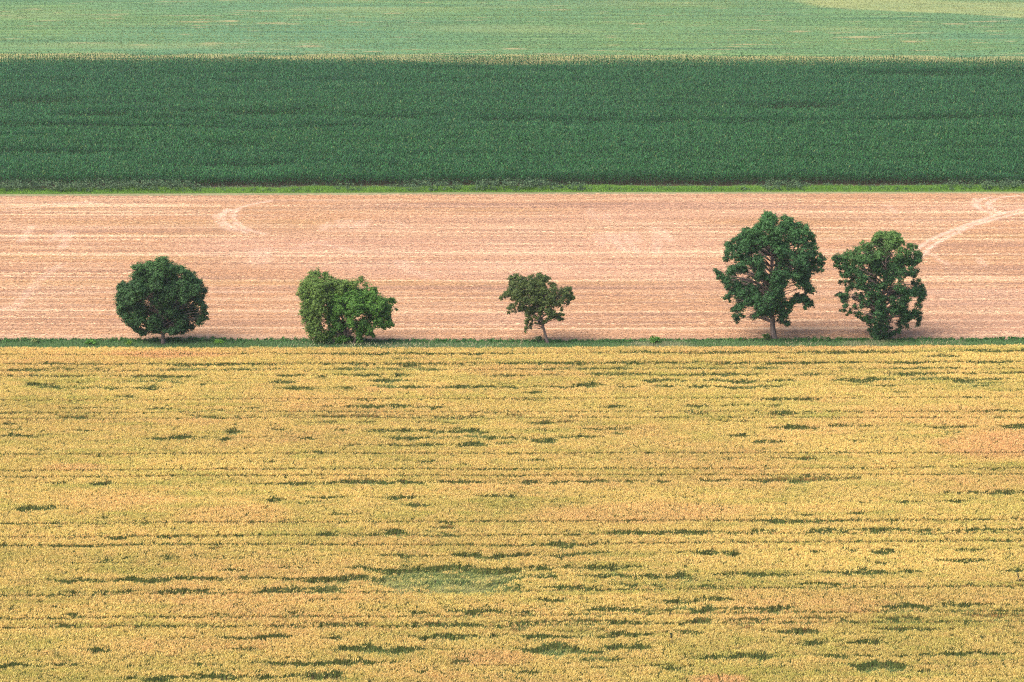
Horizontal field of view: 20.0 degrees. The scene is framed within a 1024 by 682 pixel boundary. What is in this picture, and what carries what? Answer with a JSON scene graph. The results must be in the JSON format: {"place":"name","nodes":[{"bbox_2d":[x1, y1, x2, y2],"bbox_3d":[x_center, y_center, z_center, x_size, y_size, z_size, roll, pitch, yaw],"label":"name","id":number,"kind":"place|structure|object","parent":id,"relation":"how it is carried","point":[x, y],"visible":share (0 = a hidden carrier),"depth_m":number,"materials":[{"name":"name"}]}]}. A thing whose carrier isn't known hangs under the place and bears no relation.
{"place":"outdoors","nodes":[
{"label":"outdoors","id":0,"kind":"place"},
{"bbox_2d":[0,352,1022,681],"bbox_3d":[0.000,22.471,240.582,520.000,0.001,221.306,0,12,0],"label":"wheat soil","id":1,"kind":"structure","parent":0,"point":[514,572],"depth_m":247.75,"materials":[{"name":"brown soil"}]},
{"bbox_2d":[0,343,1023,681],"bbox_3d":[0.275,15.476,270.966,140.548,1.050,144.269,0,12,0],"label":"wheat","id":2,"kind":"object","parent":1,"relation":"on","point":[934,431],"visible":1,"depth_m":267.91,"materials":[{"name":"plant"}]},
{"bbox_2d":[0,339,1023,353],"bbox_3d":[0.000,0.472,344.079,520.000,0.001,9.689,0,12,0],"label":"grass verge","id":3,"kind":"object","parent":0,"point":[469,343],"depth_m":344.35,"materials":[{"name":"plant"}]},
{"bbox_2d":[31,337,38,342],"bbox_3d":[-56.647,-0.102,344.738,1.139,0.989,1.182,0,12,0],"label":"shrub","id":4,"kind":"object","parent":3,"relation":"on","point":[34,339],"visible":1,"depth_m":344.58,"materials":[{"name":"green plant"}]},
{"bbox_2d":[84,339,95,344],"bbox_3d":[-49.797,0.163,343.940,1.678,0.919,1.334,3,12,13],"label":"shrub","id":5,"kind":"object","parent":3,"relation":"on","point":[91,341],"visible":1,"depth_m":343.62,"materials":[{"name":"green plant"}]},
{"bbox_2d":[112,256,210,344],"bbox_3d":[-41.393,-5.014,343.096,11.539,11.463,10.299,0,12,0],"label":"deciduous tree","id":6,"kind":"object","parent":3,"relation":"on","point":[163,289],"visible":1,"depth_m":341.37,"materials":[{"name":"green plant"}]},
{"bbox_2d":[214,338,224,344],"bbox_3d":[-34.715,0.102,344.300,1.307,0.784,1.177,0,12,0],"label":"shrub","id":7,"kind":"object","parent":3,"relation":"on","point":[219,341],"visible":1,"depth_m":344.09,"materials":[{"name":"green plant"}]},
{"bbox_2d":[295,267,397,345],"bbox_3d":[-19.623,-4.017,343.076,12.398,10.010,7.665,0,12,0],"label":"bushy tree","id":8,"kind":"object","parent":3,"relation":"on","point":[348,300],"visible":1,"depth_m":341.68,"materials":[{"name":"green plant"}]},
{"bbox_2d":[0,335,1023,343],"bbox_3d":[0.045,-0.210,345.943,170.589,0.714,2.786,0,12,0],"label":"undergrowth","id":9,"kind":"object","parent":3,"relation":"on","point":[282,339],"visible":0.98,"depth_m":345.96,"materials":[{"name":"green plant"}]},
{"bbox_2d":[499,272,575,342],"bbox_3d":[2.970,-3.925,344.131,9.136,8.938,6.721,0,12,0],"label":"leaning tree","id":10,"kind":"object","parent":3,"relation":"on","point":[541,297],"visible":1,"depth_m":341.89,"materials":[{"name":"green plant"}]},
{"bbox_2d":[533,336,542,341],"bbox_3d":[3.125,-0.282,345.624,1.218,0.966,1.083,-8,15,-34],"label":"shrub","id":11,"kind":"object","parent":3,"relation":"on","point":[538,338],"visible":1,"depth_m":345.51,"materials":[{"name":"green plant"}]},
{"bbox_2d":[649,336,660,343],"bbox_3d":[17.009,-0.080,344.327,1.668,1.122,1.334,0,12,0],"label":"shrub","id":12,"kind":"object","parent":3,"relation":"on","point":[653,339],"visible":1,"depth_m":344.06,"materials":[{"name":"green plant"}]},
{"bbox_2d":[762,333,770,338],"bbox_3d":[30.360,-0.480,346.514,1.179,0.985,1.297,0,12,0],"label":"shrub","id":13,"kind":"object","parent":3,"relation":"on","point":[766,336],"visible":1,"depth_m":346.34,"materials":[{"name":"green plant"}]},
{"bbox_2d":[713,209,827,338],"bbox_3d":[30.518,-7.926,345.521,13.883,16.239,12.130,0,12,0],"label":"deciduous tree","id":14,"kind":"object","parent":3,"relation":"on","point":[758,241],"visible":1,"depth_m":342.35,"materials":[{"name":"green plant"}]},
{"bbox_2d":[831,230,927,339],"bbox_3d":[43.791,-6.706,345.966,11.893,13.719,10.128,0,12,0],"label":"deciduous tree","id":15,"kind":"object","parent":3,"relation":"on","point":[884,264],"visible":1,"depth_m":343.66,"materials":[{"name":"green plant"}]},
{"bbox_2d":[0,192,1023,340],"bbox_3d":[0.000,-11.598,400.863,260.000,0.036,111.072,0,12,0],"label":"stubble field","id":16,"kind":"structure","parent":0,"point":[537,255],"depth_m":399.02,"materials":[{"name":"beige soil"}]},
{"bbox_2d":[0,0,1023,66],"bbox_3d":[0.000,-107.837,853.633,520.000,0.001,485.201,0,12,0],"label":"field","id":17,"kind":"structure","parent":0,"point":[504,49],"depth_m":699.17,"materials":[{"name":"green plant"}]},
{"bbox_2d":[0,64,1023,187],"bbox_3d":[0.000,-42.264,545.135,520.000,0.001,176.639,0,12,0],"label":"maize soil","id":18,"kind":"structure","parent":0,"point":[672,183],"depth_m":476.35,"materials":[{"name":"brown soil"}]},
{"bbox_2d":[0,51,1023,186],"bbox_3d":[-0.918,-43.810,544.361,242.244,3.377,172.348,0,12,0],"label":"maize","id":19,"kind":"object","parent":18,"relation":"on","point":[647,137],"visible":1,"depth_m":530.42,"materials":[{"name":"green plant"}]},
{"bbox_2d":[0,192,1023,195],"bbox_3d":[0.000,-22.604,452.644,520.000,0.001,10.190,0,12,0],"label":"mown strip","id":20,"kind":"object","parent":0,"point":[206,194],"visible":1,"depth_m":455.05,"materials":[{"name":"plant"}]},
{"bbox_2d":[0,183,1023,193],"bbox_3d":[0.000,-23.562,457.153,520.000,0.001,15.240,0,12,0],"label":"verge","id":21,"kind":"structure","parent":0,"point":[515,191],"depth_m":457.00,"materials":[{"name":"plant"}]},
{"bbox_2d":[0,177,1023,191],"bbox_3d":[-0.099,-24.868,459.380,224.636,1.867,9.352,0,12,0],"label":"weeds","id":22,"kind":"object","parent":21,"relation":"on","point":[64,186],"visible":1,"depth_m":458.74,"materials":[{"name":"green plant"}]}
]}

